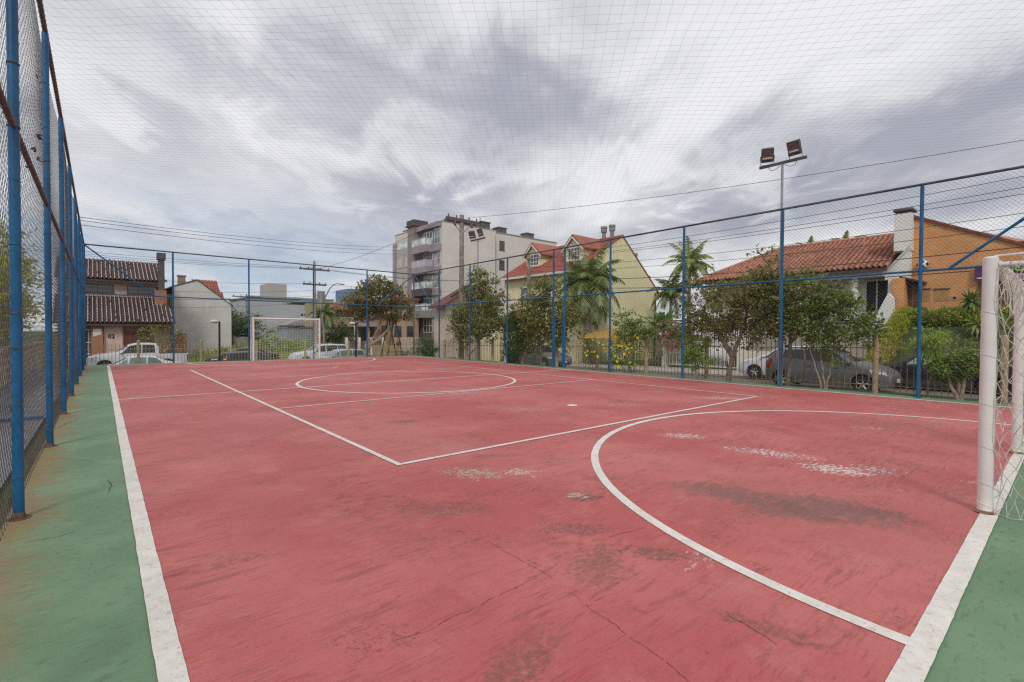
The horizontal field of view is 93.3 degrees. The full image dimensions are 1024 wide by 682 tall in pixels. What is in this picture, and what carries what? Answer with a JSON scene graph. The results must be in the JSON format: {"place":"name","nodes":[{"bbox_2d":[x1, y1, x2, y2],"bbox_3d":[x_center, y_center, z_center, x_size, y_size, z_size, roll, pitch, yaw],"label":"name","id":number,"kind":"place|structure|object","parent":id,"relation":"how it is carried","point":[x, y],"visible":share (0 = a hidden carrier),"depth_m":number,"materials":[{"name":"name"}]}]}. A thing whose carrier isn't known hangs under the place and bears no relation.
{"place":"outdoors","nodes":[
{"label":"outdoors","id":0,"kind":"place"},
{"bbox_2d":[0,369,68,487],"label":"yard pavement","id":1,"kind":"structure","parent":0,"point":[42,396],"depth_m":9.50,"materials":[{"name":"grey concrete"}]},
{"bbox_2d":[170,349,303,361],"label":"tall grass","id":2,"kind":"structure","parent":0,"point":[197,359],"depth_m":41.51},
{"bbox_2d":[0,355,1023,681],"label":"court slab","id":3,"kind":"structure","parent":0,"point":[72,605],"depth_m":2.85,"materials":[{"name":"green paint"}]},
{"bbox_2d":[0,0,85,540],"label":"chain link fence","id":4,"kind":"object","parent":3,"relation":"on","point":[17,149],"visible":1,"depth_m":5.37,"materials":[{"name":"metal"}]},
{"bbox_2d":[40,0,1023,273],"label":"overhead net","id":5,"kind":"object","parent":4,"relation":"attached to","point":[492,140],"visible":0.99,"depth_m":9.06,"materials":[{"name":"fabric"}]},
{"bbox_2d":[84,244,414,363],"bbox_3d":[-11.636,-1.526,24.450,15.003,4.970,0.105,-1,1,-40],"label":"chain link fence","id":6,"kind":"object","parent":3,"relation":"on","point":[249,301],"visible":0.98,"depth_m":23.19,"materials":[{"name":"metal"}]},
{"bbox_2d":[250,317,320,360],"bbox_3d":[-11.303,-0.098,24.184,3.212,2.170,0.690,-1,1,-40],"label":"goal","id":7,"kind":"object","parent":3,"relation":"on","point":[252,332],"visible":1,"depth_m":24.18,"materials":[{"name":"white metal"}]},
{"bbox_2d":[552,248,565,367],"bbox_3d":[1.942,-1.329,19.997,0.080,4.900,0.720,-1,1,-40],"label":"gate frame","id":8,"kind":"object","parent":3,"relation":"on","point":[553,343],"visible":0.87,"depth_m":19.84,"materials":[{"name":"blue paint"}]},
{"bbox_2d":[110,356,1023,681],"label":"court playing surface","id":9,"kind":"object","parent":3,"relation":"on","point":[288,548],"visible":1,"depth_m":3.78,"materials":[{"name":"red paint"}]},
{"bbox_2d":[107,366,189,681],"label":"court sideline","id":10,"kind":"object","parent":9,"relation":"on","point":[168,657],"visible":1,"depth_m":2.81,"materials":[{"name":"paint"}]},
{"bbox_2d":[191,370,401,464],"bbox_3d":[-6.464,1.205,11.437,0.073,0.001,16.190,-1,1,-40],"label":"volleyball sideline","id":11,"kind":"object","parent":9,"relation":"on","point":[357,445],"visible":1,"depth_m":7.14,"materials":[{"name":"paint"}]},
{"bbox_2d":[295,371,515,392],"bbox_3d":[-3.033,1.168,14.482,6.327,0.001,6.326,-1,1,-40],"label":"court centre circle","id":12,"kind":"object","parent":9,"relation":"on","point":[298,382],"visible":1,"depth_m":13.49,"materials":[{"name":"paint"}]},
{"bbox_2d":[402,396,756,463],"bbox_3d":[2.217,1.315,8.236,9.004,0.001,0.073,-1,1,-40],"label":"volleyball end line","id":13,"kind":"object","parent":9,"relation":"on","point":[558,433],"visible":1,"depth_m":6.75,"materials":[{"name":"paint"}]},
{"bbox_2d":[591,410,1023,648],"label":"court penalty arc","id":14,"kind":"object","parent":9,"relation":"on","point":[813,602],"visible":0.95,"depth_m":3.12,"materials":[{"name":"paint"}]},
{"bbox_2d":[415,356,1011,407],"bbox_3d":[2.179,1.115,18.937,0.108,0.001,24.951,-1,1,-40],"label":"court sideline","id":15,"kind":"object","parent":3,"relation":"on","point":[753,385],"visible":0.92,"depth_m":13.16,"materials":[{"name":"paint"}]},
{"bbox_2d":[414,165,1023,403],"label":"chain link fence","id":16,"kind":"object","parent":3,"relation":"on","point":[920,270],"visible":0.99,"depth_m":13.48,"materials":[{"name":"metal"}]},
{"bbox_2d":[885,437,1023,681],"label":"court goal line","id":17,"kind":"object","parent":3,"relation":"on","point":[912,664],"visible":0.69,"depth_m":2.67,"materials":[{"name":"paint"}]},
{"bbox_2d":[973,252,1023,519],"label":"goal","id":18,"kind":"object","parent":3,"relation":"on","point":[995,270],"visible":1,"depth_m":3.92,"materials":[{"name":"white metal"}]},
{"bbox_2d":[0,331,1023,526],"bbox_3d":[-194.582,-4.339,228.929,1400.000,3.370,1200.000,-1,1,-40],"label":"ground","id":19,"kind":"structure","parent":0,"point":[55,352],"depth_m":12.58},
{"bbox_2d":[0,341,42,387],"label":"boundary wall","id":20,"kind":"structure","parent":19,"relation":"on","point":[39,360],"depth_m":17.63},
{"bbox_2d":[0,227,44,327],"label":"garden tree","id":21,"kind":"object","parent":19,"relation":"on","point":[26,293],"visible":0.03,"depth_m":25.70,"materials":[{"name":"green plant"}]},
{"bbox_2d":[0,224,66,346],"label":"garden tree","id":22,"kind":"object","parent":19,"relation":"on","point":[28,278],"visible":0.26,"depth_m":14.54,"materials":[{"name":"green plant"}]},
{"bbox_2d":[52,252,175,368],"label":"tiled house","id":23,"kind":"structure","parent":19,"relation":"on","point":[112,279],"depth_m":35.88,"materials":[{"name":"tile"}]},
{"bbox_2d":[65,283,114,293],"bbox_3d":[-31.135,-3.899,35.590,2.870,0.690,0.110,-1,1,-40],"label":"window","id":24,"kind":"structure","parent":23,"relation":"in","point":[96,289],"depth_m":35.94,"materials":[{"name":"grey glass"}]},
{"bbox_2d":[123,330,152,346],"bbox_3d":[-27.212,0.132,35.157,1.870,1.820,0.110,-1,1,-40],"label":"garage door","id":25,"kind":"structure","parent":23,"relation":"in","point":[125,335],"depth_m":35.00,"materials":[{"name":"wood"}]},
{"bbox_2d":[127,285,157,294],"bbox_3d":[-28.717,-3.925,37.647,2.120,0.690,0.110,-1,1,-40],"label":"window","id":26,"kind":"structure","parent":23,"relation":"in","point":[135,289],"depth_m":37.50,"materials":[{"name":"grey glass"}]},
{"bbox_2d":[135,323,187,351],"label":"garden tree","id":27,"kind":"object","parent":19,"relation":"on","point":[164,338],"visible":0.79,"depth_m":34.90,"materials":[{"name":"green plant"}]},
{"bbox_2d":[174,333,187,352],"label":"gate pillar","id":28,"kind":"structure","parent":19,"relation":"on","point":[179,348],"depth_m":36.40,"materials":[{"name":"red brick"}]},
{"bbox_2d":[165,275,232,355],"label":"gable house","id":29,"kind":"structure","parent":19,"relation":"on","point":[203,313],"depth_m":42.88,"materials":[{"name":"paint"}]},
{"bbox_2d":[69,340,414,368],"bbox_3d":[-12.653,0.880,26.132,16.695,1.943,0.130,-1,1,-40],"label":"picket fence","id":30,"kind":"object","parent":19,"relation":"on","point":[201,350],"visible":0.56,"depth_m":24.55,"materials":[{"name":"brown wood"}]},
{"bbox_2d":[218,351,275,360],"bbox_3d":[-15.919,1.365,29.930,3.993,1.512,1.991,-1,1,-40],"label":"parked car","id":31,"kind":"object","parent":19,"relation":"on","point":[234,356],"visible":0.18,"depth_m":28.77,"materials":[{"name":"grey paint"}]},
{"bbox_2d":[231,307,276,349],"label":"tree","id":32,"kind":"object","parent":19,"relation":"on","point":[236,330],"visible":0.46,"depth_m":47.89,"materials":[{"name":"green plant"}]},
{"bbox_2d":[231,284,334,347],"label":"commercial building","id":33,"kind":"structure","parent":19,"relation":"on","point":[281,295],"depth_m":79.08,"materials":[{"name":"grey concrete"}]},
{"bbox_2d":[258,334,317,351],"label":"shrub","id":34,"kind":"object","parent":19,"relation":"on","point":[278,342],"visible":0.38,"depth_m":47.49,"materials":[{"name":"green plant"}]},
{"bbox_2d":[299,261,329,344],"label":"utility pole","id":35,"kind":"object","parent":19,"relation":"on","point":[320,299],"visible":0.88,"depth_m":42.19,"materials":[{"name":"concrete"}]},
{"bbox_2d":[282,300,358,326],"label":"house","id":36,"kind":"structure","parent":19,"relation":"on","point":[308,309],"depth_m":64.74,"materials":[{"name":"paint"}]},
{"bbox_2d":[308,304,339,343],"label":"palm tree","id":37,"kind":"object","parent":19,"relation":"on","point":[325,316],"visible":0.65,"depth_m":51.56,"materials":[{"name":"green plant"}]},
{"bbox_2d":[311,314,358,343],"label":"tree","id":38,"kind":"object","parent":19,"relation":"on","point":[333,336],"visible":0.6,"depth_m":55.43,"materials":[{"name":"green plant"}]},
{"bbox_2d":[316,349,371,357],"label":"parked car","id":39,"kind":"object","parent":19,"relation":"on","point":[336,354],"visible":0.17,"depth_m":32.91,"materials":[{"name":"silver metal"}]},
{"bbox_2d":[317,303,378,343],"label":"house","id":40,"kind":"structure","parent":19,"relation":"on","point":[362,328],"depth_m":60.35,"materials":[{"name":"concrete"}]},
{"bbox_2d":[344,337,383,355],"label":"boundary wall","id":41,"kind":"structure","parent":19,"relation":"on","point":[359,341],"depth_m":54.18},
{"bbox_2d":[337,273,418,356],"bbox_3d":[-8.533,-1.305,31.483,5.988,6.223,3.692,-1,1,-40],"label":"street tree","id":42,"kind":"object","parent":19,"relation":"on","point":[376,294],"visible":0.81,"depth_m":30.94,"materials":[{"name":"green plant"}]},
{"bbox_2d":[369,316,391,344],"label":"house","id":43,"kind":"structure","parent":19,"relation":"on","point":[383,328],"depth_m":61.65,"materials":[{"name":"brown"}]},
{"bbox_2d":[372,345,399,356],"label":"boundary wall","id":44,"kind":"structure","parent":19,"relation":"on","point":[378,351],"depth_m":49.26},
{"bbox_2d":[381,319,402,355],"bbox_3d":[-8.021,0.118,32.355,1.488,3.205,1.100,-1,1,-40],"label":"swing frame","id":45,"kind":"object","parent":19,"relation":"on","point":[398,342],"visible":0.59,"depth_m":32.27,"materials":[{"name":"green paint"}]},
{"bbox_2d":[379,297,421,350],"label":"house","id":46,"kind":"structure","parent":19,"relation":"on","point":[409,329],"depth_m":64.30,"materials":[{"name":"paint"}]},
{"bbox_2d":[444,213,478,358],"bbox_3d":[-2.997,-2.931,28.883,2.250,9.170,0.449,-1,1,-40],"label":"utility pole","id":47,"kind":"object","parent":19,"relation":"on","point":[461,220],"visible":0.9,"depth_m":28.78,"materials":[{"name":"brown concrete"}]},
{"bbox_2d":[472,140,1022,217],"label":"overhead cable","id":48,"kind":"object","parent":47,"relation":"attached to","point":[773,180],"visible":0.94,"depth_m":19.85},
{"bbox_2d":[428,285,503,356],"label":"house","id":49,"kind":"structure","parent":19,"relation":"on","point":[448,311],"depth_m":50.48,"materials":[{"name":"paint"}]},
{"bbox_2d":[393,219,556,349],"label":"apartment block","id":50,"kind":"structure","parent":19,"relation":"on","point":[452,229],"depth_m":65.69,"materials":[{"name":"beige concrete"}]},
{"bbox_2d":[468,228,485,357],"bbox_3d":[-1.937,-2.210,26.012,0.434,7.549,1.280,-1,1,-40],"label":"floodlight pole","id":51,"kind":"object","parent":19,"relation":"on","point":[472,233],"visible":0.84,"depth_m":26.02,"materials":[{"name":"metal"}]},
{"bbox_2d":[444,265,520,360],"bbox_3d":[-1.710,-1.371,26.058,2.831,5.663,5.813,-1,1,-40],"label":"street tree","id":52,"kind":"object","parent":19,"relation":"on","point":[485,306],"visible":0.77,"depth_m":25.63,"materials":[{"name":"green plant"}]},
{"bbox_2d":[500,312,524,363],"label":"conifer shrub","id":53,"kind":"object","parent":19,"relation":"on","point":[514,349],"visible":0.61,"depth_m":23.09,"materials":[{"name":"green plant"}]},
{"bbox_2d":[503,271,591,365],"bbox_3d":[1.389,-0.875,22.318,2.656,4.679,4.899,-1,1,-40],"label":"street tree","id":54,"kind":"object","parent":19,"relation":"on","point":[558,324],"visible":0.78,"depth_m":21.83,"materials":[{"name":"green plant"}]},
{"bbox_2d":[481,224,658,362],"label":"yellow house","id":55,"kind":"structure","parent":19,"relation":"on","point":[518,277],"depth_m":37.19,"materials":[{"name":"paint"}]},
{"bbox_2d":[557,241,626,363],"bbox_3d":[5.285,-2.392,32.465,4.692,8.357,5.016,1,1,14],"label":"palm tree","id":56,"kind":"object","parent":19,"relation":"on","point":[601,279],"visible":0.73,"depth_m":31.54,"materials":[{"name":"green plant"}]},
{"bbox_2d":[577,328,641,362],"bbox_3d":[6.472,0.374,31.761,4.300,2.520,4.300,-1,1,-40],"label":"garden canopy","id":57,"kind":"object","parent":19,"relation":"on","point":[603,332],"visible":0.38,"depth_m":30.58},
{"bbox_2d":[576,335,644,371],"bbox_3d":[3.853,0.578,19.038,1.419,1.762,3.447,-1,1,-40],"label":"flower bush","id":58,"kind":"object","parent":19,"relation":"on","point":[614,356],"visible":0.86,"depth_m":18.87,"materials":[{"name":"green plant"}]},
{"bbox_2d":[607,307,662,372],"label":"young tree","id":59,"kind":"object","parent":19,"relation":"on","point":[651,329],"visible":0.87,"depth_m":18.36,"materials":[{"name":"green plant"}]},
{"bbox_2d":[612,335,670,364],"bbox_3d":[8.137,0.682,30.745,0.902,2.316,4.822,-1,1,-40],"label":"hedge","id":60,"kind":"object","parent":19,"relation":"on","point":[639,361],"visible":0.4,"depth_m":30.62,"materials":[{"name":"green plant"}]},
{"bbox_2d":[638,304,679,355],"bbox_3d":[8.961,-0.682,29.129,2.860,3.170,2.182,1,1,16],"label":"banana plant","id":61,"kind":"object","parent":19,"relation":"on","point":[659,318],"visible":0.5,"depth_m":28.92,"materials":[{"name":"green plant"}]},
{"bbox_2d":[646,273,692,355],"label":"palm tree","id":62,"kind":"object","parent":19,"relation":"on","point":[669,297],"visible":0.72,"depth_m":34.96,"materials":[{"name":"green plant"}]},
{"bbox_2d":[656,318,694,364],"bbox_3d":[9.306,0.016,27.860,1.241,2.758,2.667,-1,1,-40],"label":"flowering shrub","id":63,"kind":"object","parent":19,"relation":"on","point":[663,333],"visible":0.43,"depth_m":27.97,"materials":[{"name":"green plant"}]},
{"bbox_2d":[661,236,714,347],"bbox_3d":[13.010,-3.182,34.610,4.041,8.540,3.752,-1,1,-40],"label":"palm tree","id":64,"kind":"object","parent":19,"relation":"on","point":[688,258],"visible":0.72,"depth_m":34.28,"materials":[{"name":"green plant"}]},
{"bbox_2d":[679,334,722,377],"bbox_3d":[6.258,0.601,16.246,0.963,1.702,1.591,-1,1,-40],"label":"topiary shrub","id":65,"kind":"object","parent":19,"relation":"on","point":[687,351],"visible":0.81,"depth_m":16.20,"materials":[{"name":"green plant"}]},
{"bbox_2d":[662,338,745,369],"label":"white gate","id":66,"kind":"structure","parent":19,"relation":"on","point":[678,353],"depth_m":26.87,"materials":[{"name":"metal"}]},
{"bbox_2d":[425,335,1012,403],"bbox_3d":[3.674,0.780,19.932,0.136,2.262,28.336,-1,1,-40],"label":"picket fence","id":67,"kind":"object","parent":19,"relation":"on","point":[875,385],"visible":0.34,"depth_m":14.77,"materials":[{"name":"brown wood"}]},
{"bbox_2d":[662,263,805,380],"bbox_3d":[7.128,-0.552,15.696,2.906,3.991,5.008,-1,1,-40],"label":"street tree","id":68,"kind":"object","parent":19,"relation":"on","point":[733,305],"visible":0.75,"depth_m":15.31,"materials":[{"name":"green plant"}]},
{"bbox_2d":[503,362,977,389],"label":"kerb","id":69,"kind":"structure","parent":19,"relation":"on","point":[679,370],"depth_m":25.69,"materials":[{"name":"concrete"}]},
{"bbox_2d":[701,323,823,366],"bbox_3d":[13.606,0.316,26.733,0.250,2.650,6.700,-1,1,-40],"label":"white fence","id":70,"kind":"object","parent":19,"relation":"on","point":[712,339],"visible":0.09,"depth_m":28.17,"materials":[{"name":"metal"}]},
{"bbox_2d":[759,139,806,384],"bbox_3d":[7.777,-1.927,14.060,0.434,7.549,1.280,-1,1,-40],"label":"floodlight pole","id":71,"kind":"object","parent":19,"relation":"on","point":[790,150],"visible":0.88,"depth_m":14.10,"materials":[{"name":"metal"}]},
{"bbox_2d":[734,244,872,385],"bbox_3d":[8.559,-0.783,14.269,2.332,4.444,3.401,-1,1,-40],"label":"street tree","id":72,"kind":"object","parent":19,"relation":"on","point":[797,298],"visible":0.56,"depth_m":14.04,"materials":[{"name":"green plant"}]},
{"bbox_2d":[697,207,916,358],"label":"white house","id":73,"kind":"structure","parent":19,"relation":"on","point":[857,270],"depth_m":26.26,"materials":[{"name":"ceramic"}]},
{"bbox_2d":[864,279,887,316],"bbox_3d":[19.624,-2.311,25.975,0.065,2.000,1.100,-1,1,-40],"label":"window","id":74,"kind":"structure","parent":73,"relation":"in","point":[876,294],"depth_m":26.02,"materials":[{"name":"black"}]},
{"bbox_2d":[748,333,866,358],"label":"retaining wall","id":75,"kind":"structure","parent":19,"relation":"on","point":[860,353],"depth_m":23.83,"materials":[{"name":"concrete"}]},
{"bbox_2d":[768,285,888,388],"bbox_3d":[8.820,-0.041,13.488,2.089,2.968,2.965,-1,1,-40],"label":"street tree","id":76,"kind":"object","parent":19,"relation":"on","point":[840,328],"visible":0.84,"depth_m":13.11,"materials":[{"name":"green plant"}]},
{"bbox_2d":[899,325,959,396],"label":"young tree","id":77,"kind":"object","parent":19,"relation":"on","point":[928,342],"visible":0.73,"depth_m":11.55,"materials":[{"name":"green plant"}]},
{"bbox_2d":[892,215,1023,320],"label":"brick house","id":78,"kind":"structure","parent":19,"relation":"on","point":[948,283],"depth_m":23.08,"materials":[{"name":"orange brick"}]},
{"bbox_2d":[908,282,917,320],"bbox_3d":[19.932,-1.496,24.007,0.114,2.850,0.415,-1,1,-40],"label":"door","id":79,"kind":"structure","parent":78,"relation":"in","point":[911,286],"depth_m":23.96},
{"bbox_2d":[934,289,949,301],"bbox_3d":[20.671,-2.191,23.229,0.032,0.576,0.560,-1,1,-40],"label":"blocked window","id":80,"kind":"structure","parent":78,"relation":"in","point":[941,297],"depth_m":23.22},
{"bbox_2d":[974,265,1023,281],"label":"banner","id":81,"kind":"object","parent":78,"relation":"attached to","point":[979,278],"visible":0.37,"depth_m":22.02,"materials":[{"name":"purple plastic"}]},
{"bbox_2d":[921,345,1011,399],"bbox_3d":[10.428,0.796,11.302,1.294,1.386,1.362,0,1,1],"label":"bush","id":82,"kind":"object","parent":19,"relation":"on","point":[958,367],"visible":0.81,"depth_m":11.19,"materials":[{"name":"green plant"}]},
{"bbox_2d":[0,0,1023,334],"label":"sky","id":83,"kind":"structure","parent":0,"point":[274,68],"materials":[{"name":"grey"}]},
{"bbox_2d":[572,362,740,372],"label":"sidewalk","id":84,"kind":"structure","parent":0,"point":[720,370],"depth_m":27.94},
{"bbox_2d":[526,255,534,344],"bbox_3d":[1.248,-2.264,36.247,0.900,8.394,0.338,-1,1,-40],"label":"utility pole","id":85,"kind":"object","parent":84,"relation":"on","point":[528,268],"visible":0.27,"depth_m":36.11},
{"bbox_2d":[527,194,1020,259],"bbox_3d":[14.763,-5.579,19.861,0.020,1.110,42.352,-1,1,-40],"label":"overhead cable","id":86,"kind":"object","parent":85,"relation":"attached to","point":[803,228],"visible":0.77,"depth_m":21.36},
{"bbox_2d":[531,213,1020,267],"bbox_3d":[15.026,-5.007,20.099,0.020,1.159,42.352,-1,1,-40],"label":"overhead cable","id":87,"kind":"object","parent":85,"relation":"attached to","point":[824,240],"visible":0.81,"depth_m":20.84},
{"bbox_2d":[530,246,1023,279],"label":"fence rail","id":88,"kind":"object","parent":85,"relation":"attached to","point":[826,265],"visible":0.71,"depth_m":20.74,"materials":[{"name":"metal"}]},
{"bbox_2d":[530,226,1023,271],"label":"overhead cable","id":89,"kind":"object","parent":85,"relation":"attached to","point":[802,252],"visible":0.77,"depth_m":21.49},
{"bbox_2d":[531,266,1023,287],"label":"overhead cable","id":90,"kind":"object","parent":85,"relation":"attached to","point":[847,279],"visible":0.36,"depth_m":19.91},
{"bbox_2d":[535,176,1023,256],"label":"overhead cable","id":91,"kind":"object","parent":85,"relation":"attached to","point":[811,215],"visible":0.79,"depth_m":21.36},
{"bbox_2d":[536,187,1023,258],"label":"overhead cable","id":92,"kind":"object","parent":85,"relation":"attached to","point":[807,223],"visible":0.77,"depth_m":21.66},
{"bbox_2d":[527,364,1023,401],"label":"street","id":93,"kind":"structure","parent":0,"point":[896,389],"depth_m":18.98,"materials":[{"name":"asphalt"}]},
{"bbox_2d":[514,344,571,366],"bbox_3d":[1.695,0.936,30.593,1.970,1.432,4.465,-1,1,-40],"label":"parked car","id":94,"kind":"object","parent":93,"relation":"on","point":[548,358],"visible":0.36,"depth_m":29.45,"materials":[{"name":"silver metal"}]},
{"bbox_2d":[738,346,808,377],"bbox_3d":[12.073,0.942,20.943,1.952,1.482,3.915,-1,1,-40],"label":"parked car","id":95,"kind":"object","parent":93,"relation":"on","point":[747,363],"visible":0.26,"depth_m":21.26,"materials":[{"name":"white paint"}]},
{"bbox_2d":[766,348,901,390],"bbox_3d":[11.426,0.970,17.336,1.952,1.482,3.915,-1,1,-40],"label":"parked car","id":96,"kind":"object","parent":93,"relation":"on","point":[837,369],"visible":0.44,"depth_m":16.63,"materials":[{"name":"silver metal"}]},
{"bbox_2d":[880,350,1011,392],"bbox_3d":[15.276,1.017,17.103,1.970,1.432,4.465,-1,1,-40],"label":"parked car","id":97,"kind":"object","parent":93,"relation":"on","point":[910,374],"visible":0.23,"depth_m":16.89,"materials":[{"name":"blue paint"}]},
{"bbox_2d":[868,320,1013,362],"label":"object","id":98,"kind":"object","parent":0,"point":[955,330],"depth_m":21.44,"materials":[{"name":"plant"}]},
{"bbox_2d":[865,304,912,363],"bbox_3d":[17.636,-0.094,22.470,4.620,3.396,1.034,0,1,-35],"label":"hedge","id":99,"kind":"object","parent":98,"relation":"on","point":[895,319],"visible":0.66,"depth_m":22.27,"materials":[{"name":"green plant"}]},
{"bbox_2d":[902,303,1013,327],"bbox_3d":[20.895,-0.250,20.823,1.245,2.890,6.821,-1,1,-40],"label":"hedge","id":100,"kind":"object","parent":98,"relation":"on","point":[940,310],"visible":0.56,"depth_m":21.83,"materials":[{"name":"green plant"}]},
{"bbox_2d":[954,289,980,322],"bbox_3d":[20.416,-1.487,21.458,1.123,1.835,1.052,0,1,-33],"label":"dracaena","id":101,"kind":"object","parent":98,"relation":"on","point":[972,300],"visible":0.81,"depth_m":21.41,"materials":[{"name":"green plant"}]},
{"bbox_2d":[963,314,980,338],"bbox_3d":[19.789,-0.570,20.562,0.910,1.297,0.944,-1,1,-40],"label":"dracaena","id":102,"kind":"object","parent":98,"relation":"on","point":[976,323],"visible":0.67,"depth_m":20.53,"materials":[{"name":"green plant"}]},
{"bbox_2d":[997,317,1013,349],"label":"shrub","id":103,"kind":"object","parent":98,"relation":"on","point":[1007,329],"visible":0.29,"depth_m":19.57,"materials":[{"name":"green plant"}]},
{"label":"cross street","id":104,"kind":"structure","parent":0,"visible":0},
{"bbox_2d":[86,343,188,364],"bbox_3d":[-23.767,1.005,30.728,5.265,1.812,2.113,-1,1,-40],"label":"pickup truck","id":105,"kind":"object","parent":104,"relation":"on","point":[92,359],"visible":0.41,"depth_m":30.00,"materials":[{"name":"white paint"}]},
{"bbox_2d":[107,355,179,364],"bbox_3d":[-20.319,1.465,26.188,4.376,1.403,1.930,-1,1,-40],"label":"parked car","id":106,"kind":"object","parent":104,"relation":"on","point":[155,359],"visible":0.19,"depth_m":25.86,"materials":[{"name":"white paint"}]},
{"bbox_2d":[205,347,280,361],"bbox_3d":[-19.173,1.188,34.512,4.599,1.475,2.029,-1,1,-40],"label":"parked car","id":107,"kind":"object","parent":104,"relation":"on","point":[212,358],"visible":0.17,"depth_m":33.93,"materials":[{"name":"blue paint"}]},
{"bbox_2d":[288,344,347,358],"bbox_3d":[-15.060,1.062,38.010,4.515,1.682,2.075,-1,1,-40],"label":"parked car","id":108,"kind":"object","parent":104,"relation":"on","point":[323,349],"visible":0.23,"depth_m":37.20,"materials":[{"name":"white paint"}]},
{"bbox_3d":[-5.988,1.195,30.598,0.900,0.520,1.050,-1,1,-40],"label":"planter","id":109,"kind":"object","parent":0,"visible":0},
{"bbox_2d":[410,331,441,356],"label":"shrub","id":110,"kind":"object","parent":109,"relation":"in","point":[429,350],"visible":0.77,"depth_m":29.46,"materials":[{"name":"green plant"}]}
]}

